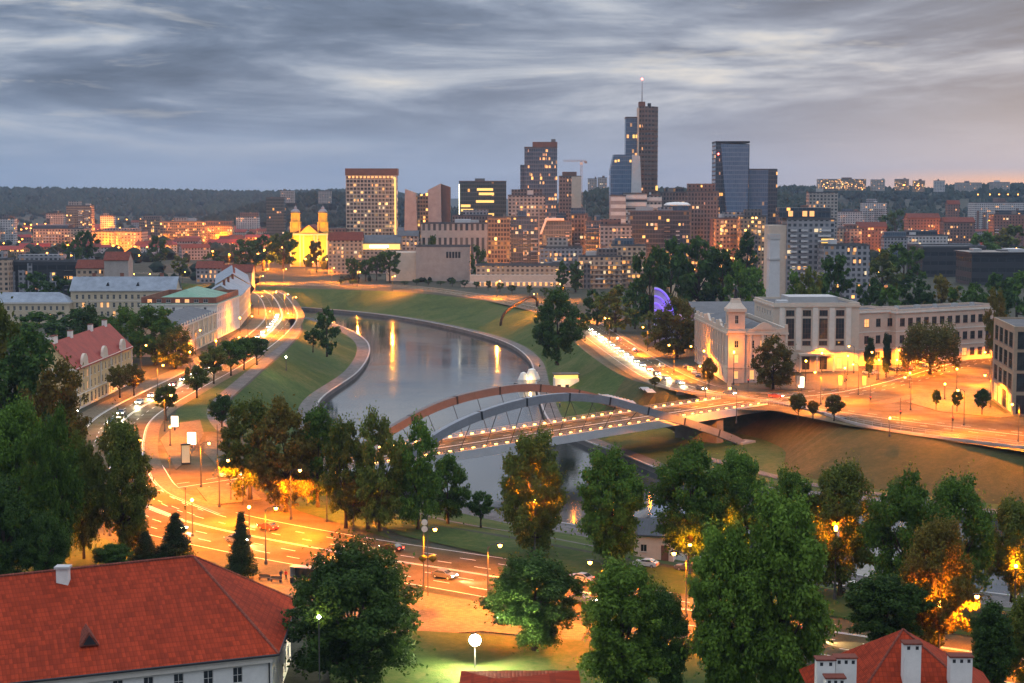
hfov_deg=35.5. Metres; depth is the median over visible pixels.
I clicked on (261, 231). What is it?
house
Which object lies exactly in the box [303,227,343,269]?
foliage
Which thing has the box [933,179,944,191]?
apartment block
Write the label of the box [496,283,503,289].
street tree
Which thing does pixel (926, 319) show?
window
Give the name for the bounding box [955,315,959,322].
window
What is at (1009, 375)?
window
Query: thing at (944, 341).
willow tree
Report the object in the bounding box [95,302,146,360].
broadleaf tree
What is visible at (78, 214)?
apartment block
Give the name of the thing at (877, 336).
window
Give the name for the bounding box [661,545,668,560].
door
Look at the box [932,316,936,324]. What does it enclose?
window
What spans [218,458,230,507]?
street lamp
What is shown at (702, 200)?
office building
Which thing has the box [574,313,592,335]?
street tree
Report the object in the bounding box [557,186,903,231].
forest
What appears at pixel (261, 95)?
sky
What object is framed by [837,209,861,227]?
apartment block
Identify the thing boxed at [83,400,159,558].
broadleaf tree
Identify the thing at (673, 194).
office building
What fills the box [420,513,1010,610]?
path
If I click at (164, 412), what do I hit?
street lamp
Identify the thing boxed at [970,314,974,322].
window
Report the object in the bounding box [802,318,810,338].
window
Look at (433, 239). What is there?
broadleaf tree
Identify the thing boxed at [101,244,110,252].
house
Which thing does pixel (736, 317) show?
window
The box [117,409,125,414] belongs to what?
car
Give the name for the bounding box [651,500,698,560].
boathouse
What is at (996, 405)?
lawn
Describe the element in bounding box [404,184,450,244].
slanted office
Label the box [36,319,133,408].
tenement
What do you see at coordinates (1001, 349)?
window
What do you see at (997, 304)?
broadleaf tree
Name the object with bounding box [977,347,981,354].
window
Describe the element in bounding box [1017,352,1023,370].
window
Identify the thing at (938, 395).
street tree
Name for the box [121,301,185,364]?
broadleaf tree
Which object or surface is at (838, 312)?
window
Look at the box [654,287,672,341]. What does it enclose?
lit billboard screen
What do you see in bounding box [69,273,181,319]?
long building
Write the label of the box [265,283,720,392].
road markings
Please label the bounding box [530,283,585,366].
broadleaf tree
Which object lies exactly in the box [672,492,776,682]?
lime tree
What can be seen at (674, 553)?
street lamp
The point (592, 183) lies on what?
apartment block
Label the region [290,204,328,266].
church
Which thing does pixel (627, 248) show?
apartment block
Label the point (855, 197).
forest
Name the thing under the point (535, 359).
quay path
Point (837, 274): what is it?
broadleaf tree
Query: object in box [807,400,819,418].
street tree
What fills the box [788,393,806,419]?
street tree
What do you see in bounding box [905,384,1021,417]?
pavement
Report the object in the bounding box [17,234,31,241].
house
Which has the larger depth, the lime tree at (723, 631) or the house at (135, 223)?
the house at (135, 223)
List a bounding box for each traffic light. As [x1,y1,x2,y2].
[184,487,186,524]
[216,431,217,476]
[229,480,231,499]
[241,479,243,504]
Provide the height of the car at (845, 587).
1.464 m
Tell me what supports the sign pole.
on the pavement at (443, 613)
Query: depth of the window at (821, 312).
579.70 m
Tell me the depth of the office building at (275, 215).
1994.27 m
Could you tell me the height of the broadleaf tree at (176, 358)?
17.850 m
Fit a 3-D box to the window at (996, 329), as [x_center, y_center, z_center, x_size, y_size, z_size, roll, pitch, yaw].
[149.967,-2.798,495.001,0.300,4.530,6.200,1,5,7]
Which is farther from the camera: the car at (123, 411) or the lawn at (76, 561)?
the car at (123, 411)
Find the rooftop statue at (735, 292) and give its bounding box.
[733,284,737,297]
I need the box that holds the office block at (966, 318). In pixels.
[868,302,999,364]
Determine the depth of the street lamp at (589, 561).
238.74 m
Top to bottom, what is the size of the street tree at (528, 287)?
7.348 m
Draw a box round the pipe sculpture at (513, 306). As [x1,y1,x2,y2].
[499,296,538,325]
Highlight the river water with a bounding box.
[303,310,1023,595]
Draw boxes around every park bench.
[258,574,269,580]
[271,576,281,581]
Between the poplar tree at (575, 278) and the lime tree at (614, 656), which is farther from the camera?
the poplar tree at (575, 278)
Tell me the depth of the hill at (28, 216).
3917.53 m
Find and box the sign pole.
[419,514,436,593]
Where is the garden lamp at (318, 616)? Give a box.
[317,615,320,682]
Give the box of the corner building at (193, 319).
[132,306,216,356]
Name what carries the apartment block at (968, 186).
on the hill at (963, 202)
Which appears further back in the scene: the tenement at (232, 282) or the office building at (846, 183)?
the office building at (846, 183)
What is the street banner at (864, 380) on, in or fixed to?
on the street at (889, 386)
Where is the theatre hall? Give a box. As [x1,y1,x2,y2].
[753,294,860,372]
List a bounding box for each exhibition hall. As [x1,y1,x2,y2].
[363,235,400,273]
[906,244,985,276]
[953,248,1023,284]
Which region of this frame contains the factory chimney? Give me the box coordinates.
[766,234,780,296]
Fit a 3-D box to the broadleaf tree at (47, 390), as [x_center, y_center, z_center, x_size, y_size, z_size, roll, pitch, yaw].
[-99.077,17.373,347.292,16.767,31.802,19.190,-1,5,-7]
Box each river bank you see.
[181,283,624,415]
[227,319,1012,612]
[600,377,1023,503]
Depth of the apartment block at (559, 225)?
1227.40 m
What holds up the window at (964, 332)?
in the office block at (966, 318)
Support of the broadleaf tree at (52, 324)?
on the ground at (309, 275)
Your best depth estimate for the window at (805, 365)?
581.12 m
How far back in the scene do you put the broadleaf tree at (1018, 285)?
795.89 m
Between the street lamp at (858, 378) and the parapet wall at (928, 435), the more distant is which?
the street lamp at (858, 378)
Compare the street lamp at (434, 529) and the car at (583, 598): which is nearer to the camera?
the car at (583, 598)
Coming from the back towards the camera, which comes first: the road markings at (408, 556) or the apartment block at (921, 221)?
the apartment block at (921, 221)
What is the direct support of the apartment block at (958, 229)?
on the ground at (309, 275)
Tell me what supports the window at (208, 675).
in the arsenal
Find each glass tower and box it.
[609,155,640,216]
[712,141,749,213]
[749,169,777,224]
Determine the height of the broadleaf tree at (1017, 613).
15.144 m
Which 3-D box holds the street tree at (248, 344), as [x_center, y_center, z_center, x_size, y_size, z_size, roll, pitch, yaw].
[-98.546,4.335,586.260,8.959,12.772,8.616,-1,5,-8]
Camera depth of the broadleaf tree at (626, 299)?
759.94 m
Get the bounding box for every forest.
[0,186,420,216]
[195,190,458,226]
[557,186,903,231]
[777,182,1023,221]
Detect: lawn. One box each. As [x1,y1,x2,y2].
[12,536,134,571]
[175,307,263,431]
[259,452,390,538]
[328,496,980,635]
[330,631,808,682]
[986,400,1008,412]
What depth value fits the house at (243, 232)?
2271.63 m
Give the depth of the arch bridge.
438.24 m
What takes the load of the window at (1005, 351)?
in the glass office at (1008, 367)
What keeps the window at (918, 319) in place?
in the office block at (966, 318)
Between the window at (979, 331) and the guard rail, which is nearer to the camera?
the guard rail
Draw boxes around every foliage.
[0,213,301,263]
[148,261,260,293]
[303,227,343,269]
[340,272,472,282]
[870,245,1019,265]
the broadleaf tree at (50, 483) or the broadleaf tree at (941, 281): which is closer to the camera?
the broadleaf tree at (50, 483)
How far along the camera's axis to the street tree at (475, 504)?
324.93 m
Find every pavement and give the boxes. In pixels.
[80,292,264,526]
[133,272,780,400]
[144,290,304,513]
[160,272,796,394]
[160,420,203,469]
[243,574,588,639]
[706,362,938,396]
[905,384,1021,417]
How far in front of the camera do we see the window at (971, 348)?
623.60 m
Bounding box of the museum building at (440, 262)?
[386,245,470,280]
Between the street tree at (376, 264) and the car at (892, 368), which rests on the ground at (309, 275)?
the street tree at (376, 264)
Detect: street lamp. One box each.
[164,394,172,431]
[191,499,193,536]
[200,441,211,486]
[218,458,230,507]
[248,506,250,543]
[264,506,278,564]
[289,468,302,519]
[325,472,335,521]
[422,527,437,588]
[487,543,503,596]
[533,507,535,555]
[586,559,602,570]
[670,551,687,616]
[688,544,691,573]
[728,387,736,422]
[833,525,837,598]
[851,363,858,394]
[938,601,940,648]
[956,389,964,425]
[973,593,990,601]
[1010,403,1019,441]
[1014,564,1017,598]
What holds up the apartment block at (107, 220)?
on the ground at (309, 275)
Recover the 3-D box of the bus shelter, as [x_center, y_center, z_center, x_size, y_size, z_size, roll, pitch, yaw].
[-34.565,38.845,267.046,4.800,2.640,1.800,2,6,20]
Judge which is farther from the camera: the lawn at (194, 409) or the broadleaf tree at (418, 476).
the lawn at (194, 409)
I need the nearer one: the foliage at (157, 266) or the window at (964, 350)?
the window at (964, 350)
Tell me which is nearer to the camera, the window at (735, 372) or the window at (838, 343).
the window at (735, 372)
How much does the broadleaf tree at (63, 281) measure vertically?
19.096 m
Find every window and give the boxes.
[143,677,152,682]
[174,673,183,682]
[203,670,212,682]
[233,667,242,682]
[641,544,646,552]
[734,355,737,362]
[734,371,737,378]
[735,316,738,323]
[749,370,753,379]
[786,310,794,315]
[786,319,793,338]
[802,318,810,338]
[802,341,810,345]
[802,357,809,369]
[803,310,810,315]
[819,310,827,315]
[819,318,827,338]
[819,341,827,345]
[819,357,826,368]
[835,341,843,345]
[836,310,844,315]
[836,318,843,338]
[837,357,841,368]
[864,319,868,327]
[864,336,868,343]
[875,335,880,343]
[876,319,880,326]
[900,318,904,326]
[908,318,912,325]
[916,317,920,325]
[924,317,928,324]
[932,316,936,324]
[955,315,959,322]
[962,331,966,339]
[962,348,966,355]
[963,315,967,322]
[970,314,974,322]
[970,331,974,338]
[970,347,973,354]
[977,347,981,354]
[978,314,982,321]
[978,330,981,337]
[993,364,996,380]
[993,382,996,401]
[994,325,997,340]
[994,344,997,360]
[997,385,1001,404]
[998,347,1002,362]
[998,367,1001,383]
[999,327,1002,342]
[1002,370,1006,386]
[1002,389,1005,408]
[1003,349,1006,365]
[1004,329,1007,345]
[1007,392,1010,412]
[1008,352,1011,368]
[1008,373,1011,389]
[1009,332,1012,347]
[1016,373,1023,391]
[1016,395,1023,413]
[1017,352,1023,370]
[1018,332,1023,348]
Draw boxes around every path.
[207,318,300,430]
[297,318,1016,607]
[301,306,1002,508]
[307,307,997,509]
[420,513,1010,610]
[711,458,996,511]
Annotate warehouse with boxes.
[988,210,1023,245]
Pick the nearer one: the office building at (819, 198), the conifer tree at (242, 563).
the conifer tree at (242, 563)
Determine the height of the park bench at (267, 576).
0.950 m
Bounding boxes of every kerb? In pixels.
[86,293,265,425]
[134,272,781,400]
[143,290,297,514]
[157,272,792,394]
[251,304,996,513]
[306,318,1022,597]
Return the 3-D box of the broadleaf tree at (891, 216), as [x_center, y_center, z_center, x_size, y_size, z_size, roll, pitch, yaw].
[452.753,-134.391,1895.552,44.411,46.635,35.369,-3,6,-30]
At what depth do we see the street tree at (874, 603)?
215.52 m
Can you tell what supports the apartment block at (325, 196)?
on the hill at (310, 207)
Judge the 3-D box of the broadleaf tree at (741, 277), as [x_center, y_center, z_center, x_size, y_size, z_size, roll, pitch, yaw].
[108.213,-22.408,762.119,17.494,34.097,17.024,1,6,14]
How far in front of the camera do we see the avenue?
534.12 m
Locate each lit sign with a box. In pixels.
[171,416,178,429]
[187,432,196,447]
[798,376,804,390]
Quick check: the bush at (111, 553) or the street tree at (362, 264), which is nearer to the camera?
the bush at (111, 553)
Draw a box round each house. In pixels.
[0,246,29,258]
[17,226,32,231]
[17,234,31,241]
[19,243,50,249]
[70,243,100,258]
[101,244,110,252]
[131,220,138,227]
[134,241,166,250]
[140,244,170,254]
[158,240,171,248]
[172,242,177,252]
[174,238,201,246]
[178,244,210,259]
[184,236,200,237]
[207,239,237,244]
[219,236,244,239]
[234,229,248,235]
[235,241,264,253]
[245,234,269,240]
[258,229,265,233]
[460,671,580,682]
[799,628,989,682]
[975,229,987,234]
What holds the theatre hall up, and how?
on the ground at (309, 275)
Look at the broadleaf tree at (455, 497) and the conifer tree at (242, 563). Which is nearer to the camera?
the conifer tree at (242, 563)
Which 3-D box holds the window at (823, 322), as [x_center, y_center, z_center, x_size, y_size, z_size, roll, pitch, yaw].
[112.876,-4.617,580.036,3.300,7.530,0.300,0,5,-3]
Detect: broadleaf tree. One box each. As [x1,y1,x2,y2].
[0,292,41,402]
[0,316,60,425]
[0,381,47,545]
[0,465,44,574]
[9,311,65,339]
[16,350,92,466]
[16,502,72,570]
[18,271,54,291]
[20,391,89,559]
[44,308,88,339]
[45,275,71,296]
[58,417,103,558]
[61,239,82,258]
[64,301,115,337]
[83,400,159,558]
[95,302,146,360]
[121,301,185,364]
[146,235,169,261]
[149,324,195,369]
[170,255,187,275]
[202,252,223,260]
[213,392,282,500]
[231,239,259,267]
[239,391,322,512]
[247,234,279,270]
[268,230,298,269]
[278,514,438,682]
[289,401,346,507]
[310,305,341,356]
[318,412,364,527]
[352,404,411,532]
[388,408,446,530]
[422,234,436,244]
[429,450,474,523]
[468,546,587,653]
[469,244,486,274]
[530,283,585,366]
[583,288,612,325]
[593,284,641,331]
[621,278,647,328]
[629,244,670,328]
[637,309,667,345]
[639,580,694,682]
[644,236,696,315]
[644,428,748,561]
[646,292,695,358]
[671,234,724,301]
[701,246,745,300]
[705,436,770,549]
[720,259,756,300]
[745,266,765,296]
[746,333,798,389]
[753,452,823,542]
[786,269,807,293]
[794,266,823,293]
[803,448,879,595]
[815,253,855,299]
[855,278,886,305]
[856,456,965,588]
[869,248,904,295]
[871,284,903,305]
[878,208,905,231]
[883,241,927,290]
[898,278,936,304]
[898,503,991,647]
[923,273,961,303]
[925,459,1008,595]
[947,282,987,302]
[969,230,1000,249]
[981,272,1021,315]
[982,284,1009,360]
[983,484,1023,601]
[991,224,1023,248]
[998,270,1023,316]
[1007,592,1023,682]
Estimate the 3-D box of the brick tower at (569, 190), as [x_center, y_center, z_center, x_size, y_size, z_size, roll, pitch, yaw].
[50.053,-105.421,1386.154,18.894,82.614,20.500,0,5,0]
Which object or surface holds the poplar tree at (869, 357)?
on the pavement at (824, 380)
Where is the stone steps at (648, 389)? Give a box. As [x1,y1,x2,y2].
[639,387,655,392]
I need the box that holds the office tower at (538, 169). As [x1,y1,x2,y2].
[520,139,556,217]
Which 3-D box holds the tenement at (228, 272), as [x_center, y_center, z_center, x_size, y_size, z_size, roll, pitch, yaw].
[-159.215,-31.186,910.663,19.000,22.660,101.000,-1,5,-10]
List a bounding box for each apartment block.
[0,215,17,243]
[0,251,13,291]
[13,254,86,294]
[46,209,65,223]
[66,201,94,233]
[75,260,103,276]
[100,213,115,228]
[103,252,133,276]
[195,261,224,282]
[221,264,255,290]
[236,212,259,230]
[280,189,294,202]
[318,190,331,202]
[329,227,346,231]
[508,189,544,262]
[511,210,537,262]
[540,213,571,245]
[570,204,587,254]
[578,248,621,288]
[585,215,600,254]
[588,177,596,190]
[598,176,606,188]
[599,219,631,247]
[611,238,645,287]
[714,212,742,278]
[737,209,765,281]
[763,208,834,296]
[818,239,869,305]
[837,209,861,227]
[837,224,861,242]
[855,222,887,252]
[870,178,884,190]
[894,178,908,189]
[904,213,939,233]
[904,228,947,243]
[912,179,924,191]
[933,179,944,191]
[939,217,974,243]
[955,181,981,191]
[989,180,1009,189]
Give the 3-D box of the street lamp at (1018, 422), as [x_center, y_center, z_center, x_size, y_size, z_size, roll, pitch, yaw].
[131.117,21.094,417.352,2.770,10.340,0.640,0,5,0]
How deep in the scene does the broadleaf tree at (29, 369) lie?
360.05 m
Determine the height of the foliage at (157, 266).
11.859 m
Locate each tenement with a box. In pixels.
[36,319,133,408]
[139,286,239,338]
[212,274,250,325]
[215,264,250,285]
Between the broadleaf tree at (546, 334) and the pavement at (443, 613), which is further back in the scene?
the broadleaf tree at (546, 334)
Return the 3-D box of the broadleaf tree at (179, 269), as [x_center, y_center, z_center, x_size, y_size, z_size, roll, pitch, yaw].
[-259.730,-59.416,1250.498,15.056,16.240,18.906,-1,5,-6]
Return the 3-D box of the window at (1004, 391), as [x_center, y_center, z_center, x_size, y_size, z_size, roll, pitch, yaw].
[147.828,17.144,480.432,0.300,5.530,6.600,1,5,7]
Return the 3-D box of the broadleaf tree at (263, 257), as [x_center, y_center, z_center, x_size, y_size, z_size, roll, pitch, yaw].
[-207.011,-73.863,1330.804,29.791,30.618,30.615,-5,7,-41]
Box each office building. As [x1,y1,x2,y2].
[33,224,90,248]
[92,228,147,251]
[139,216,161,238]
[205,221,234,243]
[266,197,285,238]
[327,232,363,273]
[397,231,419,250]
[421,219,487,269]
[452,210,492,221]
[461,263,571,286]
[488,214,509,262]
[539,238,581,274]
[609,195,625,223]
[623,189,646,223]
[628,203,689,274]
[647,192,661,209]
[658,188,685,206]
[686,184,718,271]
[776,205,807,224]
[806,188,837,239]
[817,177,865,189]
[860,199,886,222]
[881,232,907,263]
[945,200,959,216]
[968,198,1023,228]
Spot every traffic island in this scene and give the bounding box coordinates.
[196,486,261,504]
[204,436,231,469]
[868,392,932,403]
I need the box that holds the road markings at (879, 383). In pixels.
[760,359,989,401]
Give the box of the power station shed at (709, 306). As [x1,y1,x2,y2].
[678,301,754,349]
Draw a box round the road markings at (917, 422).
[750,401,1020,435]
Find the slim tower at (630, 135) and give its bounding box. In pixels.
[624,117,636,154]
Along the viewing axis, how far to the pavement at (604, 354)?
622.35 m
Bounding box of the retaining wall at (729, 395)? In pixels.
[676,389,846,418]
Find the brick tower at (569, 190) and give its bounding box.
[559,172,580,219]
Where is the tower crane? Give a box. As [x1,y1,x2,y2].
[563,160,586,206]
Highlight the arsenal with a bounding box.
[0,555,296,682]
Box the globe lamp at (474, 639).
[469,633,480,668]
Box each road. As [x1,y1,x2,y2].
[101,432,339,552]
[137,272,761,398]
[695,363,1023,451]
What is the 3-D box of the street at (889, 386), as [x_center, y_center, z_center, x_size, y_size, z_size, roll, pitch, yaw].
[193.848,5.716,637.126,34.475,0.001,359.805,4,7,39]
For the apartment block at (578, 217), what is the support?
on the ground at (309, 275)
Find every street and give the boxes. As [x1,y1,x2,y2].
[97,465,1023,682]
[143,471,243,499]
[751,358,992,402]
[751,399,1023,440]
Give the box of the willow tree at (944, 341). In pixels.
[898,317,961,375]
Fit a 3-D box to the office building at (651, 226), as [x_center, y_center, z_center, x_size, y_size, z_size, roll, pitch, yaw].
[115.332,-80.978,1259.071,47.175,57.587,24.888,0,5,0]
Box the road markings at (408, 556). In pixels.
[109,465,1011,682]
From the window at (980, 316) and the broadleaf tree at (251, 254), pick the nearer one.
the window at (980, 316)
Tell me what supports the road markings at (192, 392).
on the avenue
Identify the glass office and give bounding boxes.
[459,178,505,215]
[992,317,1023,415]
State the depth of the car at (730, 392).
514.14 m
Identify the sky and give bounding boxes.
[0,0,1023,198]
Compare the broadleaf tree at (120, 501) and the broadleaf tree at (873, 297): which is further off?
the broadleaf tree at (873, 297)
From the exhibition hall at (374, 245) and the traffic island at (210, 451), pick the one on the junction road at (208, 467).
the traffic island at (210, 451)
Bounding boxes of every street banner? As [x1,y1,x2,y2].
[727,380,730,389]
[796,376,799,384]
[838,376,841,384]
[862,376,865,384]
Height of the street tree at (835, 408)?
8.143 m
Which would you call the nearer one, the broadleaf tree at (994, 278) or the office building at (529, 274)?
the broadleaf tree at (994, 278)
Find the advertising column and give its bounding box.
[180,443,190,463]
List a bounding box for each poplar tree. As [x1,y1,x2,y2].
[554,261,569,291]
[568,260,583,291]
[732,230,757,279]
[863,336,876,377]
[880,332,891,377]
[968,599,1019,682]
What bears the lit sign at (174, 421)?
on the pavement at (178, 437)
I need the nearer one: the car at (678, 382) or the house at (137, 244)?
the car at (678, 382)
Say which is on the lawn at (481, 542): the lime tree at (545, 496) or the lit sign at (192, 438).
the lime tree at (545, 496)
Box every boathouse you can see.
[634,518,677,561]
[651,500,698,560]
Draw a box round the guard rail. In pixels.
[760,399,1022,443]
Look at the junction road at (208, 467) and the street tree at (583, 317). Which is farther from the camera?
the street tree at (583, 317)
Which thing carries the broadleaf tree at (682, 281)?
on the ground at (309, 275)
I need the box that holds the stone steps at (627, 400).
[599,394,635,403]
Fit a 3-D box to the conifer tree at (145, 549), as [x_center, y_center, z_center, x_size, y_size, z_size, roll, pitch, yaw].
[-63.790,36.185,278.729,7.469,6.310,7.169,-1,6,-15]
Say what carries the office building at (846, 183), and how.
on the hill at (963, 202)
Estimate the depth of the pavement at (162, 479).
431.65 m
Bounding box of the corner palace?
[694,298,788,382]
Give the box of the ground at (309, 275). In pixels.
[3,199,1023,682]
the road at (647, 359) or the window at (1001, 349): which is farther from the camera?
the road at (647, 359)
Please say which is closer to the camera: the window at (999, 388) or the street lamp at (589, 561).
the street lamp at (589, 561)
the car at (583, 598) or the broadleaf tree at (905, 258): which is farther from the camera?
the broadleaf tree at (905, 258)
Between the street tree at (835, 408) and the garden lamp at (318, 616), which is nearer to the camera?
the garden lamp at (318, 616)
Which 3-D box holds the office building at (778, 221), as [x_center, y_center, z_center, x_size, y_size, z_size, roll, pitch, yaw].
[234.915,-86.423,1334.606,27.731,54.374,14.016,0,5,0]
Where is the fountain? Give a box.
[514,368,539,383]
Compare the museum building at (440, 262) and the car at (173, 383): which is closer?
the car at (173, 383)
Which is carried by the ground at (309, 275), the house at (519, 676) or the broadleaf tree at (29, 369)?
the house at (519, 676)
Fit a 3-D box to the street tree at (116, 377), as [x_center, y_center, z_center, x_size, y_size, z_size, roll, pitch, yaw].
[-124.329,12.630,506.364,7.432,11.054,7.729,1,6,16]
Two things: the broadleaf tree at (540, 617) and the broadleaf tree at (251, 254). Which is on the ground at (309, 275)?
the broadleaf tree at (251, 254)
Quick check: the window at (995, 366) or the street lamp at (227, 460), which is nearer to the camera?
the street lamp at (227, 460)
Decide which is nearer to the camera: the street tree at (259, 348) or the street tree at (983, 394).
the street tree at (983, 394)
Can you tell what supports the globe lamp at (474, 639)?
on the lawn at (450, 658)
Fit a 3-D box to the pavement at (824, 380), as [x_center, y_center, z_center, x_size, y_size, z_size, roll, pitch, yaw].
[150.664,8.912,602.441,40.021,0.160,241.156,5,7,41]
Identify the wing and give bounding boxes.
[0,292,73,322]
[858,305,897,365]
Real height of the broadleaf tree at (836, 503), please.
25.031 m
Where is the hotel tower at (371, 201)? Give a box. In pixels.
[345,168,398,234]
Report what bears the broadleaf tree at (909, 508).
on the lawn at (481, 542)
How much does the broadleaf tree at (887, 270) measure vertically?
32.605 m
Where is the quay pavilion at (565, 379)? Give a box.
[552,372,579,387]
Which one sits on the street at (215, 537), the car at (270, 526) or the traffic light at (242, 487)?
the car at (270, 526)
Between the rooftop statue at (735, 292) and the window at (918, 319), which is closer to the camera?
the rooftop statue at (735, 292)
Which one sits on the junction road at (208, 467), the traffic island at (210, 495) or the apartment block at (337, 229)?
the traffic island at (210, 495)
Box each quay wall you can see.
[251,305,997,519]
[318,357,368,406]
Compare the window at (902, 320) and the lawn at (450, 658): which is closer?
the lawn at (450, 658)
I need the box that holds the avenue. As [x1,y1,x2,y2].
[85,290,297,467]
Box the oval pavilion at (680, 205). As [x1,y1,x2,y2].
[664,202,689,209]
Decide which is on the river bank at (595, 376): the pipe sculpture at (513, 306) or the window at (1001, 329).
the pipe sculpture at (513, 306)
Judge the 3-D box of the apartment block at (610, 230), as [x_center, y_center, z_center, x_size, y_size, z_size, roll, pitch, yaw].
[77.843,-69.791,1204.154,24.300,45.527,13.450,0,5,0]
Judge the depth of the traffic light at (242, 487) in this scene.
332.67 m
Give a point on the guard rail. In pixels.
(899, 425)
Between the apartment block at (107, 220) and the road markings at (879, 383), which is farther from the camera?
the apartment block at (107, 220)
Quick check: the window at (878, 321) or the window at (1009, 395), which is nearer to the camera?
the window at (1009, 395)
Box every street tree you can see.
[73,230,100,259]
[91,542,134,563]
[105,364,132,397]
[124,362,145,395]
[153,384,178,419]
[182,365,210,397]
[197,343,227,383]
[205,392,234,431]
[218,338,246,375]
[235,336,254,369]
[249,336,268,364]
[304,329,320,351]
[309,239,323,271]
[342,470,394,529]
[345,257,359,279]
[356,259,374,280]
[368,256,382,279]
[377,248,400,282]
[449,279,455,285]
[460,280,467,287]
[466,490,495,527]
[473,281,479,288]
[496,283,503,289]
[507,285,516,290]
[526,285,532,291]
[540,287,548,296]
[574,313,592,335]
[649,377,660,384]
[701,356,718,389]
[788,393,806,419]
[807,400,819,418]
[824,394,845,420]
[838,567,941,641]
[931,390,940,405]
[951,390,963,406]
[973,387,990,414]
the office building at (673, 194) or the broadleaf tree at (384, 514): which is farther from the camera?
the office building at (673, 194)
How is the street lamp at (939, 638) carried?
on the street at (215, 537)
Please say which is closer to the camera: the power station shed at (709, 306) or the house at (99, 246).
the power station shed at (709, 306)
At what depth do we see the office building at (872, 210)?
2292.61 m
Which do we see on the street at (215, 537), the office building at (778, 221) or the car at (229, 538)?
the car at (229, 538)
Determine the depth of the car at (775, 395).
506.28 m
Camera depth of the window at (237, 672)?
197.67 m
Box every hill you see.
[2,194,260,219]
[255,203,403,229]
[795,192,1023,220]
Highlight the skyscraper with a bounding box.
[637,78,657,194]
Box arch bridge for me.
[322,384,767,486]
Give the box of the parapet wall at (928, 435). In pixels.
[822,411,1023,448]
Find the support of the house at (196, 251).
on the ground at (309, 275)
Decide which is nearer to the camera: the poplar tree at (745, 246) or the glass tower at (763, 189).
the poplar tree at (745, 246)
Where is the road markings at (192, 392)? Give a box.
[88,290,296,521]
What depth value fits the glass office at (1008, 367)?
475.38 m
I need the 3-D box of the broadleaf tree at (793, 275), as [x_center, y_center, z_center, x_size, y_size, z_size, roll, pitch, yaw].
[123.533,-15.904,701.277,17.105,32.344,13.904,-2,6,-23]
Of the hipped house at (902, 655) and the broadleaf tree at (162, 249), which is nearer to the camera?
the hipped house at (902, 655)
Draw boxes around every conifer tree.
[127,531,159,560]
[151,512,197,558]
[224,511,259,577]
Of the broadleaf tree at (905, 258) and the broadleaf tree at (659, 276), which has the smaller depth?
the broadleaf tree at (659, 276)
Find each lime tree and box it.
[488,421,574,556]
[564,429,649,565]
[567,545,675,682]
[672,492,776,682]
[734,475,852,682]
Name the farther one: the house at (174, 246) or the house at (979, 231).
the house at (979, 231)
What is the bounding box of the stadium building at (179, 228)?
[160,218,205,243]
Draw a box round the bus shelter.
[289,564,317,579]
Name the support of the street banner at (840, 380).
on the street at (889, 386)
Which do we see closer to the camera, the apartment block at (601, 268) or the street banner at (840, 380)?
the street banner at (840, 380)
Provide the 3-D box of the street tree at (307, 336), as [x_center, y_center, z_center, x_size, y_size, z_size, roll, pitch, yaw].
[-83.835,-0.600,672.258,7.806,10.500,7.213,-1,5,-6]
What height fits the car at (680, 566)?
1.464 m
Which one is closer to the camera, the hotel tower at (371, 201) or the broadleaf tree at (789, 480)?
the broadleaf tree at (789, 480)
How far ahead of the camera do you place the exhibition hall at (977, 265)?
1120.30 m
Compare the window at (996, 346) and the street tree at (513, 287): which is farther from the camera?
the street tree at (513, 287)
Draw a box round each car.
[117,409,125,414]
[135,399,143,403]
[148,392,155,397]
[169,381,176,386]
[218,472,229,477]
[225,534,246,541]
[257,522,278,530]
[380,542,403,552]
[431,568,457,579]
[568,593,596,603]
[569,572,593,582]
[632,558,659,567]
[674,562,692,571]
[675,380,683,384]
[695,385,706,390]
[723,390,735,394]
[768,393,783,397]
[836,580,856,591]
[888,367,898,370]
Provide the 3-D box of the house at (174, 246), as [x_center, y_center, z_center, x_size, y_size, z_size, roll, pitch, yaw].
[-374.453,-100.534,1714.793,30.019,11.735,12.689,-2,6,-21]
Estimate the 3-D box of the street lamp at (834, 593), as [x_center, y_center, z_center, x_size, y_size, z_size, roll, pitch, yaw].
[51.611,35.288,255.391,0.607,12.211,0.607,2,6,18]
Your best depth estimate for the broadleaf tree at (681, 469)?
275.34 m

